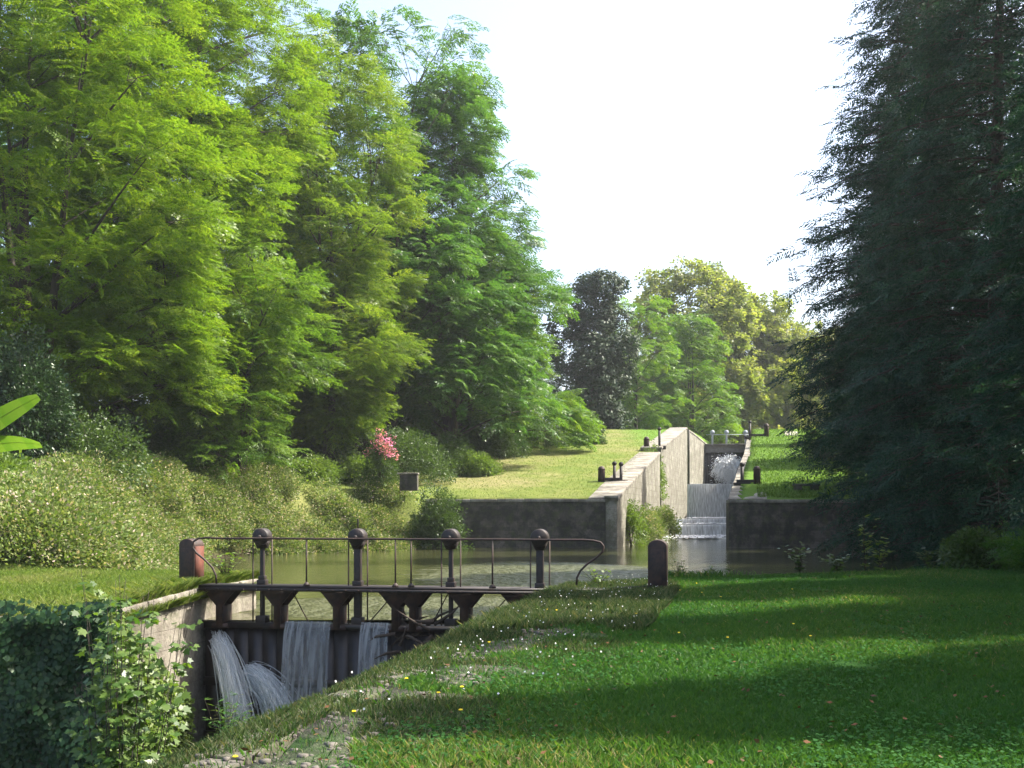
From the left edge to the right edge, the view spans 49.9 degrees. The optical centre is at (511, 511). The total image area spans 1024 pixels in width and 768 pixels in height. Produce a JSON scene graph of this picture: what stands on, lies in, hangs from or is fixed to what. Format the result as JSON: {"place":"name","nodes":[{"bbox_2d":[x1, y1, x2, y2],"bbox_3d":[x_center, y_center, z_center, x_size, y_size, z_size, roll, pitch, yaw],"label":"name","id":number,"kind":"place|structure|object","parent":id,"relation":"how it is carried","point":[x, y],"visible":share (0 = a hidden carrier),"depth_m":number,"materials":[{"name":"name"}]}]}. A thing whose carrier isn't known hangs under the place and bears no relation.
{"place":"outdoors","nodes":[
{"label":"outdoors","id":0,"kind":"place"},
{"bbox_2d":[0,410,1023,767],"bbox_3d":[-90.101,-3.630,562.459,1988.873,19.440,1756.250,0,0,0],"label":"ground","id":1,"kind":"structure","parent":0,"point":[406,504],"depth_m":67.75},
{"bbox_2d":[0,450,38,475],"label":"shrub","id":2,"kind":"object","parent":1,"relation":"on","point":[6,460],"visible":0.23,"depth_m":41.05,"materials":[{"name":"green plant"}]},
{"bbox_2d":[0,394,42,452],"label":"banana plant","id":3,"kind":"object","parent":1,"relation":"on","point":[12,411],"visible":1,"depth_m":24.52,"materials":[{"name":"green plant"}]},
{"bbox_2d":[0,616,87,767],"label":"wing wall","id":4,"kind":"structure","parent":1,"relation":"on","point":[77,695],"depth_m":20.45,"materials":[{"name":"stone"}]},
{"bbox_2d":[0,598,122,767],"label":"ivy","id":5,"kind":"object","parent":4,"relation":"attached to","point":[28,678],"visible":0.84,"depth_m":20.15,"materials":[{"name":"green plant"}]},
{"bbox_2d":[0,318,91,462],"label":"holly bush","id":6,"kind":"object","parent":1,"relation":"on","point":[23,379],"visible":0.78,"depth_m":48.34,"materials":[{"name":"green plant"}]},
{"bbox_2d":[0,32,119,434],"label":"forest tree","id":7,"kind":"object","parent":1,"relation":"on","point":[41,213],"visible":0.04,"depth_m":81.11,"materials":[{"name":"green plant"}]},
{"bbox_2d":[8,404,164,491],"bbox_3d":[-19.439,-2.859,49.976,7.262,4.100,5.472,0,0,0],"label":"shrub","id":8,"kind":"object","parent":1,"relation":"on","point":[95,432],"visible":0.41,"depth_m":49.44,"materials":[{"name":"green plant"}]},
{"bbox_2d":[0,0,257,438],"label":"locust tree","id":9,"kind":"object","parent":1,"relation":"on","point":[196,338],"visible":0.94,"depth_m":54.00,"materials":[{"name":"green plant"}]},
{"bbox_2d":[63,561,202,767],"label":"maple sapling","id":10,"kind":"object","parent":1,"relation":"on","point":[132,733],"visible":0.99,"depth_m":16.55,"materials":[{"name":"green plant"}]},
{"bbox_2d":[0,551,322,621],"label":"sunny grass","id":11,"kind":"structure","parent":1,"relation":"on","point":[29,581],"depth_m":26.41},
{"bbox_2d":[109,415,217,473],"bbox_3d":[-20.287,-3.579,62.992,6.618,3.875,5.349,0,0,31],"label":"shrub","id":12,"kind":"object","parent":1,"relation":"on","point":[157,444],"visible":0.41,"depth_m":61.71,"materials":[{"name":"green plant"}]},
{"bbox_2d":[70,579,257,759],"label":"retaining wall","id":13,"kind":"structure","parent":1,"relation":"on","point":[162,632],"depth_m":24.30,"materials":[{"name":"concrete"}]},
{"bbox_2d":[12,569,270,624],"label":"wall top grass","id":14,"kind":"structure","parent":13,"relation":"on","point":[155,589],"depth_m":23.43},
{"bbox_2d":[92,589,196,766],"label":"wall creeper","id":15,"kind":"object","parent":13,"relation":"attached to","point":[187,717],"depth_m":22.47,"materials":[{"name":"green plant"}]},
{"bbox_2d":[179,538,203,577],"bbox_3d":[-7.364,1.150,25.290,0.421,1.080,0.414,0,0,17],"label":"gate post","id":16,"kind":"object","parent":13,"relation":"on","point":[191,562],"visible":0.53,"depth_m":25.12,"materials":[{"name":"metal"}]},
{"bbox_2d":[206,548,244,573],"bbox_3d":[-6.884,1.270,26.331,0.945,0.806,0.827,0,0,0],"label":"edge weed","id":17,"kind":"object","parent":13,"relation":"on","point":[223,567],"visible":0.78,"depth_m":26.36,"materials":[{"name":"green plant"}]},
{"bbox_2d":[0,0,336,432],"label":"forest tree","id":18,"kind":"object","parent":1,"relation":"on","point":[120,407],"visible":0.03,"depth_m":87.01,"materials":[{"name":"green plant"}]},
{"bbox_2d":[0,0,342,438],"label":"locust tree","id":19,"kind":"object","parent":1,"relation":"on","point":[259,151],"visible":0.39,"depth_m":64.94,"materials":[{"name":"green plant"}]},
{"bbox_2d":[172,433,229,469],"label":"shrub","id":20,"kind":"object","parent":1,"relation":"on","point":[218,458],"visible":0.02,"depth_m":66.15,"materials":[{"name":"green plant"}]},
{"bbox_2d":[0,445,434,571],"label":"undergrowth","id":21,"kind":"object","parent":1,"relation":"on","point":[67,508],"visible":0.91,"depth_m":52.50,"materials":[{"name":"green plant"}]},
{"bbox_2d":[119,97,368,442],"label":"forest tree","id":22,"kind":"object","parent":1,"relation":"on","point":[293,297],"visible":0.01,"depth_m":95.21,"materials":[{"name":"green plant"}]},
{"bbox_2d":[144,231,349,482],"bbox_3d":[-15.930,-9.030,66.335,13.500,15.837,12.438,0,0,-36],"label":"locust tree","id":23,"kind":"object","parent":1,"relation":"on","point":[242,448],"visible":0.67,"depth_m":64.15,"materials":[{"name":"green plant"}]},
{"bbox_2d":[234,446,297,478],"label":"shrub","id":24,"kind":"object","parent":1,"relation":"on","point":[270,461],"visible":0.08,"depth_m":70.47,"materials":[{"name":"green plant"}]},
{"bbox_2d":[281,452,347,487],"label":"shrub","id":25,"kind":"object","parent":1,"relation":"on","point":[321,468],"visible":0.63,"depth_m":71.88,"materials":[{"name":"green plant"}]},
{"bbox_2d":[286,429,368,470],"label":"shrub","id":26,"kind":"object","parent":1,"relation":"on","point":[340,450],"visible":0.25,"depth_m":79.14,"materials":[{"name":"green plant"}]},
{"bbox_2d":[182,639,483,767],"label":"stone wall","id":27,"kind":"structure","parent":1,"relation":"on","point":[233,764],"depth_m":8.12,"materials":[{"name":"stone"}]},
{"bbox_2d":[191,519,606,739],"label":"lock gate","id":28,"kind":"structure","parent":27,"relation":"attached to","point":[292,662],"depth_m":24.22,"materials":[{"name":"metal"}]},
{"bbox_2d":[362,606,458,659],"bbox_3d":[-2.066,2.821,23.710,2.477,1.771,0.862,0,0,8],"label":"driftwood","id":29,"kind":"object","parent":28,"relation":"attached to","point":[427,622],"visible":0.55,"depth_m":23.66,"materials":[{"name":"brown wood"}]},
{"bbox_2d":[134,577,681,767],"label":"dry weeds","id":30,"kind":"object","parent":27,"relation":"on","point":[554,611],"visible":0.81,"depth_m":12.30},
{"bbox_2d":[231,36,439,475],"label":"locust tree","id":31,"kind":"object","parent":1,"relation":"on","point":[357,269],"visible":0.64,"depth_m":76.40,"materials":[{"name":"green plant"}]},
{"bbox_2d":[334,451,375,483],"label":"shrub","id":32,"kind":"object","parent":1,"relation":"on","point":[352,468],"visible":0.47,"depth_m":76.23,"materials":[{"name":"green plant"}]},
{"bbox_2d":[290,163,429,434],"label":"forest tree","id":33,"kind":"object","parent":1,"relation":"on","point":[364,286],"visible":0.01,"depth_m":109.86,"materials":[{"name":"green plant"}]},
{"bbox_2d":[182,628,573,767],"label":"gravel","id":34,"kind":"structure","parent":1,"relation":"on","point":[302,765],"depth_m":8.46,"materials":[{"name":"gravel"}]},
{"bbox_2d":[358,427,403,499],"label":"flowering shrub","id":35,"kind":"object","parent":1,"relation":"on","point":[380,450],"visible":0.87,"depth_m":73.20,"materials":[{"name":"green plant"}]},
{"bbox_2d":[180,607,614,767],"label":"sparse tufts","id":36,"kind":"object","parent":1,"relation":"on","point":[281,749],"visible":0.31,"depth_m":10.03,"materials":[{"name":"green plant"}]},
{"bbox_2d":[276,0,522,448],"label":"locust tree","id":37,"kind":"object","parent":1,"relation":"on","point":[361,38],"visible":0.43,"depth_m":89.16,"materials":[{"name":"green plant"}]},
{"bbox_2d":[397,473,418,490],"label":"stone block","id":38,"kind":"structure","parent":1,"relation":"on","point":[408,481],"depth_m":68.05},
{"bbox_2d":[367,425,458,484],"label":"shrub","id":39,"kind":"object","parent":1,"relation":"on","point":[425,455],"visible":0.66,"depth_m":79.10,"materials":[{"name":"green plant"}]},
{"bbox_2d":[407,480,474,549],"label":"shore shrub","id":40,"kind":"object","parent":1,"relation":"on","point":[426,521],"visible":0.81,"depth_m":71.56,"materials":[{"name":"green plant"}]},
{"bbox_2d":[409,428,479,476],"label":"shrub","id":41,"kind":"object","parent":1,"relation":"on","point":[451,447],"visible":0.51,"depth_m":85.42,"materials":[{"name":"green plant"}]},
{"bbox_2d":[335,69,579,456],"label":"locust tree","id":42,"kind":"object","parent":1,"relation":"on","point":[508,373],"visible":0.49,"depth_m":92.61,"materials":[{"name":"green plant"}]},
{"bbox_2d":[445,447,506,476],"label":"shrub","id":43,"kind":"object","parent":1,"relation":"on","point":[487,466],"visible":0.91,"depth_m":84.99,"materials":[{"name":"green plant"}]},
{"bbox_2d":[348,221,606,454],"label":"locust tree","id":44,"kind":"object","parent":1,"relation":"on","point":[578,413],"visible":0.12,"depth_m":100.57,"materials":[{"name":"green plant"}]},
{"bbox_2d":[301,429,666,497],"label":"lawn tufts","id":45,"kind":"object","parent":1,"relation":"on","point":[558,465],"visible":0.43,"depth_m":90.70,"materials":[{"name":"green plant"}]},
{"bbox_2d":[466,426,532,458],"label":"shrub","id":46,"kind":"object","parent":1,"relation":"on","point":[505,447],"visible":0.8,"depth_m":96.95,"materials":[{"name":"green plant"}]},
{"bbox_2d":[335,574,669,709],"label":"white flowers","id":47,"kind":"object","parent":1,"relation":"on","point":[522,639],"visible":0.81,"depth_m":13.12,"materials":[{"name":"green plant"}]},
{"bbox_2d":[425,499,605,547],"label":"basin wall","id":48,"kind":"structure","parent":1,"relation":"on","point":[526,518],"depth_m":74.07,"materials":[{"name":"concrete"}]},
{"bbox_2d":[489,316,566,427],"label":"forest tree","id":49,"kind":"object","parent":1,"relation":"on","point":[550,377],"visible":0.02,"depth_m":146.68,"materials":[{"name":"green plant"}]},
{"bbox_2d":[526,420,571,447],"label":"shrub","id":50,"kind":"object","parent":1,"relation":"on","point":[546,442],"visible":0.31,"depth_m":107.35,"materials":[{"name":"green plant"}]},
{"bbox_2d":[560,405,607,444],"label":"round bush","id":51,"kind":"object","parent":1,"relation":"on","point":[602,440],"visible":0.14,"depth_m":110.40,"materials":[{"name":"green plant"}]},
{"bbox_2d":[539,266,643,429],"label":"oak tree","id":52,"kind":"object","parent":1,"relation":"on","point":[601,376],"visible":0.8,"depth_m":139.94,"materials":[{"name":"green plant"}]},
{"bbox_2d":[584,567,610,583],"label":"edge weed","id":53,"kind":"object","parent":1,"relation":"on","point":[596,580],"visible":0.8,"depth_m":24.66,"materials":[{"name":"green plant"}]},
{"bbox_2d":[604,496,617,547],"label":"corner pier","id":54,"kind":"structure","parent":1,"relation":"on","point":[611,521],"depth_m":73.90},
{"bbox_2d":[589,452,660,547],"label":"ramp wall","id":55,"kind":"structure","parent":1,"relation":"on","point":[641,474],"depth_m":85.60,"materials":[{"name":"concrete"}]},
{"bbox_2d":[598,466,619,481],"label":"mooring bollard","id":56,"kind":"object","parent":55,"relation":"on","point":[601,474],"visible":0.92,"depth_m":81.80,"materials":[{"name":"metal"}]},
{"bbox_2d":[612,461,627,480],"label":"gate stanchion","id":57,"kind":"object","parent":55,"relation":"on","point":[614,463],"visible":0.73,"depth_m":81.87,"materials":[{"name":"paint"}]},
{"bbox_2d":[241,575,1010,767],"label":"fallen leaves","id":58,"kind":"object","parent":1,"relation":"on","point":[542,752],"visible":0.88,"depth_m":9.71,"materials":[{"name":"plant"}]},
{"bbox_2d":[625,498,650,545],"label":"bush","id":59,"kind":"object","parent":1,"relation":"on","point":[635,523],"visible":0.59,"depth_m":78.97,"materials":[{"name":"green plant"}]},
{"bbox_2d":[609,539,667,588],"bbox_3d":[2.667,1.123,23.542,1.453,1.066,0.546,0,0,-7],"label":"gate post","id":60,"kind":"object","parent":1,"relation":"on","point":[657,562],"visible":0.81,"depth_m":23.37,"materials":[{"name":"stone"}]},
{"bbox_2d":[602,294,694,429],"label":"locust tree","id":61,"kind":"object","parent":1,"relation":"on","point":[639,409],"visible":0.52,"depth_m":152.69,"materials":[{"name":"green plant"}]},
{"bbox_2d":[636,503,669,543],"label":"bush","id":62,"kind":"object","parent":1,"relation":"on","point":[650,514],"visible":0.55,"depth_m":84.69,"materials":[{"name":"green plant"}]},
{"bbox_2d":[644,439,669,500],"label":"wall shrub","id":63,"kind":"object","parent":1,"relation":"on","point":[663,476],"visible":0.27,"depth_m":102.33,"materials":[{"name":"green plant"}]},
{"bbox_2d":[640,427,687,535],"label":"ramp wall","id":64,"kind":"structure","parent":1,"relation":"on","point":[674,452],"depth_m":118.18,"materials":[{"name":"concrete"}]},
{"bbox_2d":[652,504,681,540],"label":"bush","id":65,"kind":"object","parent":1,"relation":"on","point":[667,515],"visible":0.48,"depth_m":92.26,"materials":[{"name":"green plant"}]},
{"bbox_2d":[325,570,1023,767],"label":"clover weeds","id":66,"kind":"object","parent":1,"relation":"on","point":[869,736],"visible":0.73,"depth_m":9.35,"materials":[{"name":"green plant"}]},
{"bbox_2d":[644,309,746,443],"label":"locust tree","id":67,"kind":"object","parent":1,"relation":"on","point":[730,425],"visible":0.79,"depth_m":164.56,"materials":[{"name":"green plant"}]},
{"bbox_2d":[687,430,706,483],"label":"chamber wall","id":68,"kind":"structure","parent":1,"relation":"on","point":[697,459],"depth_m":141.00,"materials":[{"name":"concrete"}]},
{"bbox_2d":[688,431,689,483],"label":"wall ladder","id":69,"kind":"object","parent":68,"relation":"attached to","point":[688,457],"depth_m":132.95,"materials":[{"name":"metal"}]},
{"bbox_2d":[705,430,748,483],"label":"lock gate","id":70,"kind":"structure","parent":68,"relation":"attached to","point":[712,450],"depth_m":149.57,"materials":[{"name":"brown wood"}]},
{"bbox_2d":[618,255,783,443],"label":"plane tree","id":71,"kind":"object","parent":1,"relation":"on","point":[729,299],"visible":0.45,"depth_m":183.87,"materials":[{"name":"green plant"}]},
{"bbox_2d":[728,439,766,499],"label":"chamber wall","id":72,"kind":"structure","parent":1,"relation":"on","point":[734,493],"depth_m":79.35,"materials":[{"name":"concrete"}]},
{"bbox_2d":[733,462,750,485],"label":"gate stanchion","id":73,"kind":"object","parent":72,"relation":"on","point":[742,464],"visible":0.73,"depth_m":80.87,"materials":[{"name":"paint"}]},
{"bbox_2d":[736,466,760,483],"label":"mooring bollard","id":74,"kind":"object","parent":72,"relation":"on","point":[756,474],"visible":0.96,"depth_m":80.85,"materials":[{"name":"metal"}]},
{"bbox_2d":[749,423,768,436],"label":"mooring bollard","id":75,"kind":"object","parent":72,"relation":"on","point":[766,429],"visible":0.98,"depth_m":119.81,"materials":[{"name":"metal"}]},
{"bbox_2d":[691,290,822,443],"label":"plane tree","id":76,"kind":"object","parent":1,"relation":"on","point":[768,317],"visible":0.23,"depth_m":191.75,"materials":[{"name":"green plant"}]},
{"bbox_2d":[733,316,834,428],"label":"plane tree","id":77,"kind":"object","parent":1,"relation":"on","point":[798,331],"visible":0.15,"depth_m":194.68,"materials":[{"name":"green plant"}]},
{"bbox_2d":[776,541,810,572],"bbox_3d":[7.434,1.200,29.015,0.851,0.845,1.107,0,0,0],"label":"bank weed","id":78,"kind":"object","parent":1,"relation":"on","point":[798,561],"visible":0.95,"depth_m":28.97,"materials":[{"name":"green plant"}]},
{"bbox_2d":[792,484,819,489],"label":"stone bench","id":79,"kind":"object","parent":1,"relation":"on","point":[799,486],"visible":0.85,"depth_m":77.72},
{"bbox_2d":[778,428,848,461],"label":"lawn edge bush","id":80,"kind":"object","parent":1,"relation":"on","point":[821,455],"visible":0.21,"depth_m":95.78,"materials":[{"name":"green plant"}]},
{"bbox_2d":[749,428,906,497],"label":"lawn grass","id":81,"kind":"structure","parent":1,"relation":"on","point":[774,486],"depth_m":88.28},
{"bbox_2d":[820,554,850,571],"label":"bank weed","id":82,"kind":"object","parent":1,"relation":"on","point":[833,563],"visible":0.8,"depth_m":28.89,"materials":[{"name":"green plant"}]},
{"bbox_2d":[668,563,1023,577],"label":"crest grass","id":83,"kind":"structure","parent":1,"relation":"on","point":[688,573],"depth_m":27.40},
{"bbox_2d":[812,196,897,453],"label":"conifer tree","id":84,"kind":"object","parent":1,"relation":"on","point":[840,354],"depth_m":94.92,"materials":[{"name":"green plant"}]},
{"bbox_2d":[852,514,880,570],"bbox_3d":[9.313,0.835,29.015,0.534,1.572,0.877,0,0,41],"label":"bank weed","id":85,"kind":"object","parent":1,"relation":"on","point":[864,564],"visible":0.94,"depth_m":28.93,"materials":[{"name":"green plant"}]},
{"bbox_2d":[726,499,1014,547],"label":"basin wall","id":86,"kind":"structure","parent":1,"relation":"on","point":[790,523],"depth_m":73.51,"materials":[{"name":"concrete"}]},
{"bbox_2d":[871,537,894,570],"bbox_3d":[9.770,1.135,29.040,0.620,0.974,0.735,0,0,11],"label":"bank weed","id":87,"kind":"object","parent":1,"relation":"on","point":[879,556],"visible":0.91,"depth_m":28.93,"materials":[{"name":"green plant"}]},
{"bbox_2d":[760,0,1023,558],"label":"conifer tree","id":88,"kind":"object","parent":1,"relation":"on","point":[859,174],"visible":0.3,"depth_m":59.65,"materials":[{"name":"green plant"}]},
{"bbox_2d":[812,0,988,490],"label":"conifer tree","id":89,"kind":"object","parent":1,"relation":"on","point":[859,278],"visible":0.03,"depth_m":77.28,"materials":[{"name":"green plant"}]},
{"bbox_2d":[817,0,1023,569],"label":"conifer tree","id":90,"kind":"object","parent":1,"relation":"on","point":[928,454],"visible":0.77,"depth_m":42.50,"materials":[{"name":"green plant"}]},
{"bbox_2d":[915,547,950,568],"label":"bank weed","id":91,"kind":"object","parent":1,"relation":"on","point":[928,558],"visible":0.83,"depth_m":28.98,"materials":[{"name":"green plant"}]},
{"bbox_2d":[936,521,1021,569],"bbox_3d":[12.643,1.148,29.636,2.619,1.820,2.150,0,0,0],"label":"bank bush","id":92,"kind":"object","parent":1,"relation":"on","point":[963,546],"visible":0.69,"depth_m":29.30,"materials":[{"name":"green plant"}]},
{"bbox_2d":[937,16,1023,552],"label":"conifer tree","id":93,"kind":"object","parent":1,"relation":"on","point":[1017,367],"visible":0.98,"depth_m":31.63,"materials":[{"name":"green plant"}]},
{"bbox_2d":[960,55,1023,525],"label":"conifer tree","id":94,"kind":"object","parent":1,"relation":"on","point":[1007,365],"visible":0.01,"depth_m":49.32,"materials":[{"name":"green plant"}]},
{"bbox_2d":[979,516,1023,570],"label":"fern bush","id":95,"kind":"object","parent":1,"relation":"on","point":[1014,554],"visible":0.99,"depth_m":27.62,"materials":[{"name":"green plant"}]},
{"bbox_2d":[0,0,1023,427],"label":"sky","id":96,"kind":"structure","parent":0,"point":[654,132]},
{"bbox_2d":[203,538,966,619],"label":"basin water","id":97,"kind":"structure","parent":0,"point":[511,567],"depth_m":49.05,"materials":[{"name":"green liquid"}]},
{"bbox_2d":[663,517,725,538],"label":"foam","id":98,"kind":"object","parent":97,"relation":"on","point":[700,536],"visible":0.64,"depth_m":106.24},
{"bbox_2d":[670,525,725,534],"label":"waterfall","id":99,"kind":"structure","parent":97,"relation":"on","point":[693,530],"depth_m":109.97,"materials":[{"name":"white"}]},
{"bbox_2d":[340,568,1023,767],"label":"grass","id":100,"kind":"structure","parent":0,"point":[600,755],"depth_m":10.53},
{"bbox_2d":[675,524,725,524],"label":"step pool water","id":101,"kind":"structure","parent":0,"point":[702,524],"depth_m":115.28,"materials":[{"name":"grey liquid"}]},
{"bbox_2d":[676,519,725,522],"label":"waterfall","id":102,"kind":"structure","parent":101,"relation":"on","point":[702,520],"depth_m":118.02,"materials":[{"name":"white"}]},
{"bbox_2d":[683,518,725,518],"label":"pool water","id":103,"kind":"structure","parent":0,"point":[704,518],"depth_m":126.93,"materials":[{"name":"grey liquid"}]},
{"bbox_2d":[687,484,732,516],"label":"waterfall","id":104,"kind":"structure","parent":103,"relation":"on","point":[712,501],"depth_m":132.99,"materials":[{"name":"white"}]},
{"label":"lower basin water","id":105,"kind":"structure","parent":0,"visible":0},
{"bbox_2d":[217,641,234,685],"bbox_3d":[-5.996,4.048,23.880,1.840,2.864,1.369,0,0,15],"label":"water jet","id":106,"kind":"object","parent":105,"relation":"on","point":[224,658],"visible":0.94,"depth_m":24.33,"materials":[{"name":"white"}]},
{"bbox_2d":[202,691,256,737],"bbox_3d":[-5.776,4.546,22.400,0.999,1.750,1.049,0,0,18],"label":"wall fern","id":107,"kind":"object","parent":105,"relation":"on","point":[229,714],"depth_m":22.38,"materials":[{"name":"green plant"}]},
{"bbox_2d":[249,671,275,704],"bbox_3d":[-4.995,4.396,23.985,2.095,2.179,1.467,0,0,0],"label":"water jet","id":108,"kind":"object","parent":105,"relation":"on","point":[256,677],"visible":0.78,"depth_m":24.34,"materials":[{"name":"white"}]},
{"label":"chamber water","id":109,"kind":"structure","parent":0,"visible":0},
{"bbox_2d":[705,452,741,483],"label":"water gush","id":110,"kind":"object","parent":109,"relation":"on","point":[725,468],"visible":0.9,"depth_m":148.29,"materials":[{"name":"liquid"}]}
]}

